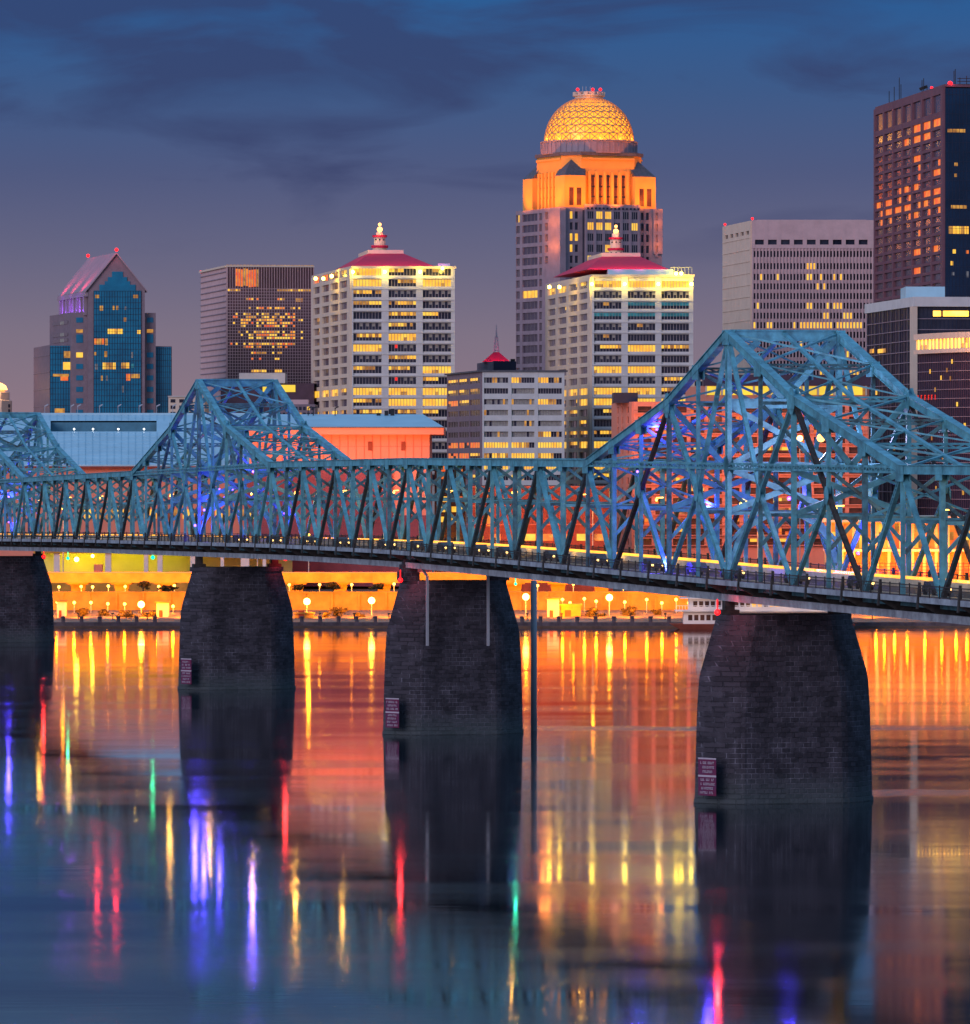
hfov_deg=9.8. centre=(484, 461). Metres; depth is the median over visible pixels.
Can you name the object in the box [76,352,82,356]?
window
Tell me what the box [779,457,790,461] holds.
window
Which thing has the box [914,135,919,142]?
window
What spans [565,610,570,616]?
door
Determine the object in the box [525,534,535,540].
window
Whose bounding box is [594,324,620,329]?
window
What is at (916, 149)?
window
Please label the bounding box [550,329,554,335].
window
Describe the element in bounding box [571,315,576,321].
window
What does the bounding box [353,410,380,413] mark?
window
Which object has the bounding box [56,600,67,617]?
kiosk
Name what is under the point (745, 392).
window
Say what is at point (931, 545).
window
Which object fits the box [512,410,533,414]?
window
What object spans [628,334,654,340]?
window
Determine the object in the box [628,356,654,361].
window
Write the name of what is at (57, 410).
window
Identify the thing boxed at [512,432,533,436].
window
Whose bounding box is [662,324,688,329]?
window
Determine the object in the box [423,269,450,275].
window
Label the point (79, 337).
window
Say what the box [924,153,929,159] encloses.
window
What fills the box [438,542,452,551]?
car
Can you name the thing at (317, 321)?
window
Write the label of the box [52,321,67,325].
window
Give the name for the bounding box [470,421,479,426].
window
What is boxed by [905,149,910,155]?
window
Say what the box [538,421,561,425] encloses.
window
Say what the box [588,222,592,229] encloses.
window
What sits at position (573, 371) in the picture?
window
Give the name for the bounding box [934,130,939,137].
window
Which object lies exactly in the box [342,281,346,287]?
window
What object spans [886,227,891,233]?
window
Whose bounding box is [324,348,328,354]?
window
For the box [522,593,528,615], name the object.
street lamp
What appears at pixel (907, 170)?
window
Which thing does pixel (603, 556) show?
car
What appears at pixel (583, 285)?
window
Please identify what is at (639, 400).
window
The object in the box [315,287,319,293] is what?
window
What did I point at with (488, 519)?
window
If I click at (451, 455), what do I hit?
window
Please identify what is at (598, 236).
window
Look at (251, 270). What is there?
window
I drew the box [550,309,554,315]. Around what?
window
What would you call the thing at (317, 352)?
window
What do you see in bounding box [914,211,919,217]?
window
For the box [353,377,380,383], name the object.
window
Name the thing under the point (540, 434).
window
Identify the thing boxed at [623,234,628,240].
window
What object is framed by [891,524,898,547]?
window
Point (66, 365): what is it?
window
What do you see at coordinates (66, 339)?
window
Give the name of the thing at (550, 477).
window
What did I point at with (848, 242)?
window
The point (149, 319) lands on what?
window
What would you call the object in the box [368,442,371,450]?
window
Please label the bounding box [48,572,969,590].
elevated road
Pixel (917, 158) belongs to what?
window
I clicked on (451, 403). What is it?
window
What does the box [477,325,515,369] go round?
pyramid roofed building
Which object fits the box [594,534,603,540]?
window
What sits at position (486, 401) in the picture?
window
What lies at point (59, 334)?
window
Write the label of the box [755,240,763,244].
window
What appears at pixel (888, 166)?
window
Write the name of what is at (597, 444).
window
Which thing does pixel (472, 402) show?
window
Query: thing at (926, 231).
window
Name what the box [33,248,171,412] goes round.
gabled tower
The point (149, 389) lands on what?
window
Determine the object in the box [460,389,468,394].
window
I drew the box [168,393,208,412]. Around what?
apartment block
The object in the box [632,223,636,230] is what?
window
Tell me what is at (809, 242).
window
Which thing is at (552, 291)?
window
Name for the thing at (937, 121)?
window
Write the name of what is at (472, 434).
window
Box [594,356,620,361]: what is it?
window
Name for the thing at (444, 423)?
window
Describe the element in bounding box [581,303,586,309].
window
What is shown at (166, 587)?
tree
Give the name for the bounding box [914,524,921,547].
window
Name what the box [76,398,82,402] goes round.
window
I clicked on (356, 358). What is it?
window
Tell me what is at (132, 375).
window
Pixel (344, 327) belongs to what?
window
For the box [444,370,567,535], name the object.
office building
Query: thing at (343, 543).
car
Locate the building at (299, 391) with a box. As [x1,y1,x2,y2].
[221,373,314,412]
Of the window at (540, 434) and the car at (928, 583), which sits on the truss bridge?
the car at (928, 583)
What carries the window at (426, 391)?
in the office tower at (382, 328)
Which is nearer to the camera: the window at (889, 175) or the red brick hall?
the red brick hall
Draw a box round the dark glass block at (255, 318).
[199,265,313,412]
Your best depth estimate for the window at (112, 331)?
1899.83 m
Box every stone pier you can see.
[0,551,54,641]
[178,549,295,689]
[382,559,523,734]
[693,589,872,803]
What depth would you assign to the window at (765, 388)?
1579.64 m
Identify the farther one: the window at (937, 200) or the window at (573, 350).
the window at (573, 350)
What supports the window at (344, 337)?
in the office tower at (382, 328)
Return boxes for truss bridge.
[0,329,969,645]
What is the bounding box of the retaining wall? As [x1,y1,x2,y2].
[52,591,687,609]
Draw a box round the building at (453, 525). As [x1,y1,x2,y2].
[434,466,465,571]
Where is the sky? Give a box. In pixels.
[0,0,969,411]
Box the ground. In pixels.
[53,570,931,621]
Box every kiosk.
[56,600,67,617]
[155,601,170,616]
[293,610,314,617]
[546,597,559,616]
[559,603,581,616]
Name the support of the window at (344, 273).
in the office tower at (382, 328)
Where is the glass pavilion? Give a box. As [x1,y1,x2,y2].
[822,515,969,579]
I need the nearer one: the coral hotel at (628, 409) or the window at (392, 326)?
the coral hotel at (628, 409)
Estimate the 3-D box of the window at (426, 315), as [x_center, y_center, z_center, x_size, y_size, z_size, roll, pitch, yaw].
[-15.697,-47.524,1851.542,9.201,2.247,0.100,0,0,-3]
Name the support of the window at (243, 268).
in the dark glass block at (255, 318)
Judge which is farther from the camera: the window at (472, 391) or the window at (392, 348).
the window at (392, 348)
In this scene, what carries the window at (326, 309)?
in the office tower at (382, 328)
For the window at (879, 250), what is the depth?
1823.48 m
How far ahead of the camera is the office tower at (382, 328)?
1851.04 m
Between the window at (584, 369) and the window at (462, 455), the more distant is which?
the window at (584, 369)
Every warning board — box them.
[181,658,191,683]
[385,698,398,727]
[698,757,715,795]
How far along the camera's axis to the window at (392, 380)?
1850.84 m
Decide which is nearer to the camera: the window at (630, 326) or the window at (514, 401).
the window at (514, 401)
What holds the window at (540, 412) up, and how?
in the office building at (505, 413)
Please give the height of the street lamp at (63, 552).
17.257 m
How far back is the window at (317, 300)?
1933.52 m
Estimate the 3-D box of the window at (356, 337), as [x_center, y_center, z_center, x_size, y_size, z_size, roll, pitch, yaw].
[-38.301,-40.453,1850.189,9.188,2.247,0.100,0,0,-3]
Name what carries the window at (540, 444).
in the office building at (505, 413)
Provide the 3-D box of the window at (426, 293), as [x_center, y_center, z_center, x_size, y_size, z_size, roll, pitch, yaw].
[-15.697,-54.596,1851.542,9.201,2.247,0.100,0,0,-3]
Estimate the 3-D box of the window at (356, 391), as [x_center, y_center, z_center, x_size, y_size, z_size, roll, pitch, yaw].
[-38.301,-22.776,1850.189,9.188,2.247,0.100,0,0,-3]
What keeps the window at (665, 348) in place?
in the office tower at (617, 320)
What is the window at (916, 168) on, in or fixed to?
in the dark office tower at (922, 189)
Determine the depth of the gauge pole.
780.65 m
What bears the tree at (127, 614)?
on the ground
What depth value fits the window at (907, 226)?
1776.90 m
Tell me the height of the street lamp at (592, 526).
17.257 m
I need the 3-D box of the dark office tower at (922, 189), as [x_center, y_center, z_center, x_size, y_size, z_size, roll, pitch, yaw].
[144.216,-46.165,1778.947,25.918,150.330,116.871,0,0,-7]
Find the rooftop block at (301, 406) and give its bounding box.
[280,400,317,413]
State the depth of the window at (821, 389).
1579.64 m
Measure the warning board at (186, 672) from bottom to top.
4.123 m
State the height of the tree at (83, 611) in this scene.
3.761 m
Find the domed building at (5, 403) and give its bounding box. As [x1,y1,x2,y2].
[0,383,11,411]
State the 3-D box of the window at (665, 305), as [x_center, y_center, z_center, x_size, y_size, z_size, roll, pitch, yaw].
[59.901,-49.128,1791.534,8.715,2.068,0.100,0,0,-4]
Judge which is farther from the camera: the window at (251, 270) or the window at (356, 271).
the window at (251, 270)
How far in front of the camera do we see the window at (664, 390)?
1791.27 m
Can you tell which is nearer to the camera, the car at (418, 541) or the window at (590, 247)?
the car at (418, 541)
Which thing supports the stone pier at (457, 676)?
in the river
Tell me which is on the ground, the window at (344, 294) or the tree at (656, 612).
the tree at (656, 612)
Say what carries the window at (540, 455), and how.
in the office building at (505, 413)
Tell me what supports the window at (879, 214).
in the dark office tower at (922, 189)
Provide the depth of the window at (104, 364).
1899.83 m
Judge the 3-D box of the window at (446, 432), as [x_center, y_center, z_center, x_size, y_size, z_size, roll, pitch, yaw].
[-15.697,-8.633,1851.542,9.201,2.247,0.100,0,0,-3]
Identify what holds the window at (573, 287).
in the office tower at (617, 320)
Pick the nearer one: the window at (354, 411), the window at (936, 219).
the window at (936, 219)
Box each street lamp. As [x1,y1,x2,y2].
[62,509,63,571]
[138,601,144,613]
[303,598,309,611]
[368,597,374,615]
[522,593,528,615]
[592,511,592,545]
[606,594,612,615]
[797,435,802,564]
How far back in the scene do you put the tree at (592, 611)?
1289.18 m
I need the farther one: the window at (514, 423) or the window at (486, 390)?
the window at (514, 423)
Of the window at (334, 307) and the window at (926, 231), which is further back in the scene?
the window at (334, 307)
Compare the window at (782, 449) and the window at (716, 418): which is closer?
the window at (716, 418)
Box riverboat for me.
[670,596,854,629]
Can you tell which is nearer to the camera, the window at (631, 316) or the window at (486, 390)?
the window at (486, 390)
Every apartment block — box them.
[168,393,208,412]
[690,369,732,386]
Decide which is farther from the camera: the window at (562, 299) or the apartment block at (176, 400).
the apartment block at (176, 400)
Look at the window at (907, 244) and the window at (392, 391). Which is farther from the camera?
the window at (392, 391)
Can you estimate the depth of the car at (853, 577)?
581.22 m
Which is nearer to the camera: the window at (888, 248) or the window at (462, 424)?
the window at (462, 424)
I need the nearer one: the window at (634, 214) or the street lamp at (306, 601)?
the street lamp at (306, 601)
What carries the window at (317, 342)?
in the office tower at (382, 328)
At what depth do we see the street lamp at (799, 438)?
1440.03 m
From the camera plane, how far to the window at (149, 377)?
1903.08 m
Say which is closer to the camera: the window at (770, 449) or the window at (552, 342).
the window at (770, 449)
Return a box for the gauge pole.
[531,580,536,730]
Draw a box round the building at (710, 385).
[685,375,870,459]
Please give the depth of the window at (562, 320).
1849.04 m
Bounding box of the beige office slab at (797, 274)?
[722,217,873,374]
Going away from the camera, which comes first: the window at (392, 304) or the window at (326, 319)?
the window at (392, 304)
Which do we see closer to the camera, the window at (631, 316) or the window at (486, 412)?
the window at (486, 412)
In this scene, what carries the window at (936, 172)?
in the dark office tower at (922, 189)
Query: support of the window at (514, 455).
in the office building at (505, 413)
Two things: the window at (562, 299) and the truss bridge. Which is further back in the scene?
the window at (562, 299)
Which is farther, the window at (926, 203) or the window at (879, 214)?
the window at (879, 214)
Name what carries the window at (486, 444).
in the office building at (505, 413)
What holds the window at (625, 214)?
in the domed tower at (589, 182)
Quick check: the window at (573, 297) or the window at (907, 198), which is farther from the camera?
the window at (573, 297)
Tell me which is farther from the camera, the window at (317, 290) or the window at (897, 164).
the window at (317, 290)
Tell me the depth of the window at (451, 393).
1797.41 m
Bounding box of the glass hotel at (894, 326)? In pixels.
[865,287,969,514]
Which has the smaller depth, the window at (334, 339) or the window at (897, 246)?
the window at (897, 246)
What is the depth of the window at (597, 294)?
1790.40 m
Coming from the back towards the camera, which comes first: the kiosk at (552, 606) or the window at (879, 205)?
the window at (879, 205)
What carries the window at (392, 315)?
in the office tower at (382, 328)
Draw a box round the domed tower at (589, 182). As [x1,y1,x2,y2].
[516,86,662,369]
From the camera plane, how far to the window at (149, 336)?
1903.08 m
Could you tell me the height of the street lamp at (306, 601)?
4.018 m
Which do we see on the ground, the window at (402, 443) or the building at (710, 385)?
the building at (710, 385)
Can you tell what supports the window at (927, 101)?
in the dark office tower at (922, 189)
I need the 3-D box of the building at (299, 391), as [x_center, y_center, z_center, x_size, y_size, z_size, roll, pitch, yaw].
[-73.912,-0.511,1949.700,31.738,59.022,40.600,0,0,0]
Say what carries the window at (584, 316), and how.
in the office tower at (617, 320)
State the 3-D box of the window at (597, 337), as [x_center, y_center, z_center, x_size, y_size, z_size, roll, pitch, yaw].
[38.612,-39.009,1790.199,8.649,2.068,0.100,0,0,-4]
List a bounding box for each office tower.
[311,223,455,513]
[545,225,694,484]
[874,69,969,302]
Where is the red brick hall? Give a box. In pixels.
[467,485,612,590]
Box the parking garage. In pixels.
[33,551,291,590]
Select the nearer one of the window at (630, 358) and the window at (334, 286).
the window at (630, 358)
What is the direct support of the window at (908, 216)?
in the dark office tower at (922, 189)
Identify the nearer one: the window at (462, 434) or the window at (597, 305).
the window at (462, 434)
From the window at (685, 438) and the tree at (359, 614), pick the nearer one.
the tree at (359, 614)
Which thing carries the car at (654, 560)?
on the truss bridge
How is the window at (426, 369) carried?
in the office tower at (382, 328)
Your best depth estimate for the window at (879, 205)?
1824.38 m
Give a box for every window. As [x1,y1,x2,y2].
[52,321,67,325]
[52,332,67,337]
[52,338,67,342]
[53,374,68,375]
[55,408,64,412]
[61,376,67,380]
[63,362,69,369]
[64,351,69,357]
[76,317,82,322]
[76,334,82,342]
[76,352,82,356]
[76,364,82,368]
[76,375,82,379]
[76,387,82,391]
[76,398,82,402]
[94,339,103,342]
[103,363,115,368]
[108,329,121,333]
[131,374,139,377]
[147,317,152,322]
[147,334,152,342]
[147,352,152,356]
[147,364,152,368]
[147,375,152,379]
[147,387,152,391]
[147,398,152,402]
[230,322,302,371]
[236,269,237,285]
[238,269,239,285]
[241,269,242,286]
[243,268,244,285]
[246,269,247,285]
[249,270,250,286]
[251,270,252,286]
[254,269,255,286]
[263,385,294,391]
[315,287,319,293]
[315,297,319,303]
[315,308,319,314]
[315,318,319,324]
[315,329,319,335]
[315,339,319,345]
[315,349,319,355]
[315,360,319,366]
[315,367,346,413]
[324,285,328,291]
[324,295,328,301]
[324,306,328,312]
[324,316,328,323]
[324,327,328,333]
[324,337,328,344]
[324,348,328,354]
[324,359,328,365]
[332,272,337,279]
[332,283,337,289]
[332,293,337,300]
[332,304,337,310]
[332,315,337,321]
[332,325,337,332]
[332,336,337,342]
[332,347,337,353]
[332,357,337,364]
[342,270,346,276]
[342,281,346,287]
[342,291,346,298]
[342,302,346,309]
[342,313,346,319]
[342,324,346,330]
[342,335,346,341]
[342,345,346,352]
[342,356,346,362]
[353,269,380,274]
[353,279,380,285]
[353,290,380,296]
[353,301,380,307]
[353,312,380,318]
[353,323,380,329]
[353,334,380,340]
[353,345,380,351]
[353,355,380,361]
[353,366,380,372]
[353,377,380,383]
[353,388,380,394]
[353,399,380,405]
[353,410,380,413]
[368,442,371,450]
[389,269,415,275]
[389,279,415,285]
[389,290,415,296]
[389,301,415,307]
[389,312,415,318]
[389,323,415,329]
[389,334,415,340]
[389,345,415,351]
[389,356,415,361]
[389,366,415,372]
[389,377,415,383]
[389,388,415,394]
[389,399,415,405]
[389,410,415,413]
[401,442,404,450]
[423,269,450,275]
[423,280,450,285]
[423,290,450,296]
[423,301,450,307]
[423,312,450,318]
[423,323,450,329]
[423,334,450,340]
[423,345,450,351]
[423,356,450,361]
[423,366,450,372]
[423,377,446,383]
[423,388,446,394]
[423,399,446,405]
[423,410,446,416]
[432,432,446,437]
[432,442,446,448]
[432,453,446,457]
[435,421,446,427]
[449,380,457,385]
[449,390,457,395]
[449,401,457,406]
[449,411,457,416]
[449,422,457,426]
[449,432,457,437]
[449,443,457,447]
[449,453,457,457]
[460,379,468,384]
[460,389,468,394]
[460,400,468,405]
[460,411,468,415]
[460,421,468,426]
[460,432,468,437]
[460,443,468,447]
[460,453,468,457]
[470,378,479,383]
[470,388,479,393]
[470,399,479,404]
[470,410,479,415]
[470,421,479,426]
[470,432,479,436]
[470,442,479,447]
[470,453,479,457]
[484,377,507,382]
[484,388,507,393]
[484,399,507,403]
[484,410,507,414]
[484,421,507,425]
[484,432,507,436]
[484,442,507,447]
[484,453,507,457]
[487,495,489,525]
[512,377,533,382]
[512,388,533,393]
[512,399,533,403]
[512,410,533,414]
[512,421,533,425]
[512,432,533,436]
[512,442,533,447]
[512,453,533,457]
[512,475,533,479]
[517,213,541,369]
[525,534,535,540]
[538,378,561,382]
[538,388,561,393]
[538,399,561,404]
[538,410,561,414]
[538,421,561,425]
[538,432,561,436]
[538,442,561,447]
[538,453,561,457]
[540,175,650,206]
[543,534,552,540]
[547,475,559,479]
[550,288,554,294]
[550,299,554,304]
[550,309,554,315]
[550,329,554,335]
[550,340,554,345]
[550,350,554,356]
[550,360,554,366]
[560,286,565,292]
[560,297,565,302]
[560,307,565,313]
[560,317,565,323]
[560,328,565,334]
[560,338,565,344]
[560,348,565,354]
[560,359,565,365]
[564,378,586,484]
[571,284,576,290]
[571,294,576,300]
[571,305,576,311]
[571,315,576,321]
[571,326,576,332]
[571,337,576,342]
[571,347,576,353]
[571,358,576,363]
[571,368,576,374]
[577,534,584,540]
[581,282,586,288]
[581,292,586,299]
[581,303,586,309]
[581,314,586,320]
[581,324,586,330]
[581,335,586,341]
[581,346,586,352]
[581,356,586,362]
[581,367,586,373]
[588,211,592,218]
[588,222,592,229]
[588,233,592,240]
[588,245,592,251]
[594,281,620,286]
[594,291,620,297]
[594,302,620,308]
[594,313,620,318]
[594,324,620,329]
[594,334,620,340]
[594,345,620,351]
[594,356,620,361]
[594,366,620,372]
[594,377,620,383]
[594,388,620,393]
[594,399,611,404]
[594,409,611,415]
[594,420,611,426]
[594,431,611,436]
[594,441,607,447]
[594,474,608,479]
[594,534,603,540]
[596,211,601,218]
[596,223,601,229]
[596,234,601,240]
[596,245,601,251]
[605,212,610,218]
[605,223,610,229]
[605,234,610,240]
[614,212,619,218]
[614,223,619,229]
[618,407,861,544]
[623,212,628,218]
[623,223,628,229]
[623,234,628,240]
[623,245,628,251]
[628,281,654,286]
[628,292,654,297]
[628,302,654,308]
[628,313,654,319]
[628,324,654,329]
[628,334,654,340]
[628,345,654,351]
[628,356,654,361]
[628,367,654,372]
[628,377,654,383]
[628,388,654,393]
[632,212,636,219]
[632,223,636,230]
[632,234,636,241]
[632,245,636,252]
[638,399,654,401]
[638,406,650,412]
[662,281,688,286]
[662,292,688,297]
[662,302,688,308]
[662,313,688,319]
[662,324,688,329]
[662,334,688,340]
[662,345,688,351]
[662,356,688,361]
[662,367,688,372]
[662,377,682,383]
[662,388,684,394]
[673,437,686,441]
[673,478,682,483]
[677,407,686,412]
[707,386,720,394]
[708,417,721,421]
[712,428,721,432]
[742,386,752,394]
[746,408,756,412]
[754,274,873,374]
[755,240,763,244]
[755,386,768,394]
[763,457,769,461]
[765,447,772,452]
[768,240,776,244]
[779,447,788,452]
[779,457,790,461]
[781,240,789,244]
[794,240,802,244]
[797,457,809,461]
[803,386,816,394]
[807,240,815,244]
[818,447,825,452]
[819,386,832,394]
[820,240,828,244]
[832,524,834,541]
[833,240,841,244]
[843,524,851,547]
[846,240,853,244]
[849,447,857,452]
[852,386,864,394]
[855,524,861,547]
[859,240,866,244]
[868,524,870,545]
[877,113,882,130]
[877,129,968,301]
[877,136,882,143]
[877,146,882,153]
[877,157,882,163]
[877,166,882,172]
[877,175,882,181]
[877,184,882,190]
[877,193,882,199]
[877,202,882,208]
[877,211,882,217]
[877,220,882,226]
[877,229,882,235]
[877,238,882,244]
[877,247,882,253]
[878,348,885,352]
[879,524,886,547]
[886,110,891,127]
[886,133,891,140]
[886,144,891,150]
[886,154,891,160]
[886,163,891,169]
[886,172,891,178]
[886,181,891,187]
[886,190,891,196]
[886,200,891,205]
[886,209,891,215]
[886,218,891,224]
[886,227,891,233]
[886,236,891,242]
[886,245,891,251]
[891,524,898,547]
[895,107,900,124]
[895,130,900,138]
[895,141,900,148]
[895,151,900,158]
[895,161,900,167]
[895,170,900,176]
[895,179,900,185]
[895,188,900,194]
[895,197,900,203]
[895,207,900,212]
[895,216,900,222]
[895,225,900,231]
[895,234,900,240]
[895,243,900,249]
[905,104,910,121]
[905,127,910,135]
[905,138,910,145]
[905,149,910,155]
[905,158,910,164]
[905,167,910,173]
[905,176,910,182]
[905,186,910,192]
[905,195,910,201]
[905,204,910,210]
[905,213,910,219]
[905,223,910,229]
[905,232,910,238]
[905,241,910,247]
[914,101,919,119]
[914,124,919,132]
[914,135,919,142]
[914,146,919,152]
[914,155,919,162]
[914,165,919,171]
[914,174,919,180]
[914,183,919,189]
[914,193,919,199]
[914,202,919,208]
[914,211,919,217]
[914,221,919,227]
[914,230,919,236]
[914,239,919,245]
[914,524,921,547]
[924,98,929,115]
[924,121,929,129]
[924,132,929,139]
[924,143,929,149]
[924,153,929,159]
[924,162,929,168]
[924,171,929,178]
[924,181,929,187]
[924,190,929,196]
[924,200,929,206]
[924,209,929,215]
[924,219,929,225]
[924,228,929,234]
[926,524,933,547]
[933,311,968,315]
[934,95,939,112]
[934,118,939,126]
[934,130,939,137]
[934,140,939,147]
[934,150,939,156]
[934,159,939,166]
[934,169,939,175]
[934,178,939,185]
[934,188,939,194]
[934,197,939,204]
[934,207,939,213]
[934,216,939,222]
[934,226,939,232]
[950,525,957,547]
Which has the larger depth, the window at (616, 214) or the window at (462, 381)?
the window at (616, 214)
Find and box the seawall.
[54,622,969,627]
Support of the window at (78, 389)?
in the gabled tower at (104, 350)
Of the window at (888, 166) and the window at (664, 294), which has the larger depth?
the window at (888, 166)
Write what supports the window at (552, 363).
in the office tower at (617, 320)
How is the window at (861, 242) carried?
in the beige office slab at (797, 274)
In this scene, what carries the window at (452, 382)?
in the office building at (505, 413)
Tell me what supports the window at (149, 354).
in the gabled tower at (104, 350)
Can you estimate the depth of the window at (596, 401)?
1789.96 m
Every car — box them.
[234,535,245,542]
[266,535,280,542]
[300,536,314,544]
[338,537,348,546]
[378,539,395,548]
[410,540,424,549]
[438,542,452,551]
[475,544,489,554]
[498,546,510,556]
[545,550,557,560]
[590,554,607,565]
[643,558,661,569]
[686,562,709,574]
[734,565,743,578]
[785,570,806,583]
[848,575,861,588]
[922,581,948,595]
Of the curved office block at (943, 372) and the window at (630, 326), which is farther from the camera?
the window at (630, 326)
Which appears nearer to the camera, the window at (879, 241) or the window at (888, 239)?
the window at (888, 239)
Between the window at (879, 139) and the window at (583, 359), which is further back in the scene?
the window at (879, 139)
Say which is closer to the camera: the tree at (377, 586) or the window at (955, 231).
the tree at (377, 586)
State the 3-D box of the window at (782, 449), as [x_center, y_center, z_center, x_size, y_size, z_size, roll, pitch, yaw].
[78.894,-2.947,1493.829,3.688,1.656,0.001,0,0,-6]
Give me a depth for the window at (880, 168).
1825.27 m
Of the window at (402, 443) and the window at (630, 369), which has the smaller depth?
the window at (402, 443)
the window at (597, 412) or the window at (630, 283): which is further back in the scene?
the window at (630, 283)
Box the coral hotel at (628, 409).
[612,393,867,571]
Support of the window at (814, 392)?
in the building at (710, 385)
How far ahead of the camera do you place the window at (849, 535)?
1331.16 m
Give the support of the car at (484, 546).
on the truss bridge
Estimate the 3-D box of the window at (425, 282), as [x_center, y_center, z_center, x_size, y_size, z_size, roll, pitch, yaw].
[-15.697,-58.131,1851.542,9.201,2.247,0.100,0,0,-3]
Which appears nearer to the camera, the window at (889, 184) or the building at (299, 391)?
the window at (889, 184)
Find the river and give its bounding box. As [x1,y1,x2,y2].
[0,628,969,1023]
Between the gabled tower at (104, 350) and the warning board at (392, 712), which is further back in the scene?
the gabled tower at (104, 350)
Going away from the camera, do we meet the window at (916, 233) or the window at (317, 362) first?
the window at (916, 233)
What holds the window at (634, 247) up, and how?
in the domed tower at (589, 182)
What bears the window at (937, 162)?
in the dark office tower at (922, 189)
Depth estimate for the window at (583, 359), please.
1804.88 m
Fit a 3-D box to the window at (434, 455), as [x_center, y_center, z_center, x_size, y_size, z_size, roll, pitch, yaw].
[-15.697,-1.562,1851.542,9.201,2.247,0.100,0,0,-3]
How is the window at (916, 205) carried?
in the dark office tower at (922, 189)
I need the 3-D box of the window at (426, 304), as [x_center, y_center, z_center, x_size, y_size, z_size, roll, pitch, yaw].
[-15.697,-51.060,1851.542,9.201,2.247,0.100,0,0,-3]
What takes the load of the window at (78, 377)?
in the gabled tower at (104, 350)
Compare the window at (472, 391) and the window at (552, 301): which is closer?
the window at (472, 391)
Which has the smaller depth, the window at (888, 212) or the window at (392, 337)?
the window at (888, 212)
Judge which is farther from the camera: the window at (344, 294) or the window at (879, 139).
the window at (344, 294)
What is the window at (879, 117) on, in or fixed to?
in the dark office tower at (922, 189)
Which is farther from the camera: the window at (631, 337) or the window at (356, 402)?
the window at (356, 402)
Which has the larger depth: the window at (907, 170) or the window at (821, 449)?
the window at (907, 170)
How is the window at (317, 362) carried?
in the office tower at (382, 328)
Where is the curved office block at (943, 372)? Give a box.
[914,332,969,514]
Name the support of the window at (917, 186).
in the dark office tower at (922, 189)
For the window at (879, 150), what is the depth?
1823.48 m
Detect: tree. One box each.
[75,607,88,615]
[97,609,110,615]
[116,609,139,616]
[136,581,151,590]
[138,610,156,616]
[157,585,178,590]
[292,584,303,590]
[322,612,330,617]
[323,581,342,590]
[328,607,348,616]
[353,612,364,616]
[368,583,384,590]
[585,607,605,616]
[620,605,637,615]
[651,608,662,614]
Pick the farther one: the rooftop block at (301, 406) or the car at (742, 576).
the rooftop block at (301, 406)
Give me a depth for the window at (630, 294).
1790.84 m
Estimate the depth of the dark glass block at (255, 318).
2002.13 m
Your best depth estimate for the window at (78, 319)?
1903.08 m
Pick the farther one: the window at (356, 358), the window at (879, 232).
the window at (356, 358)

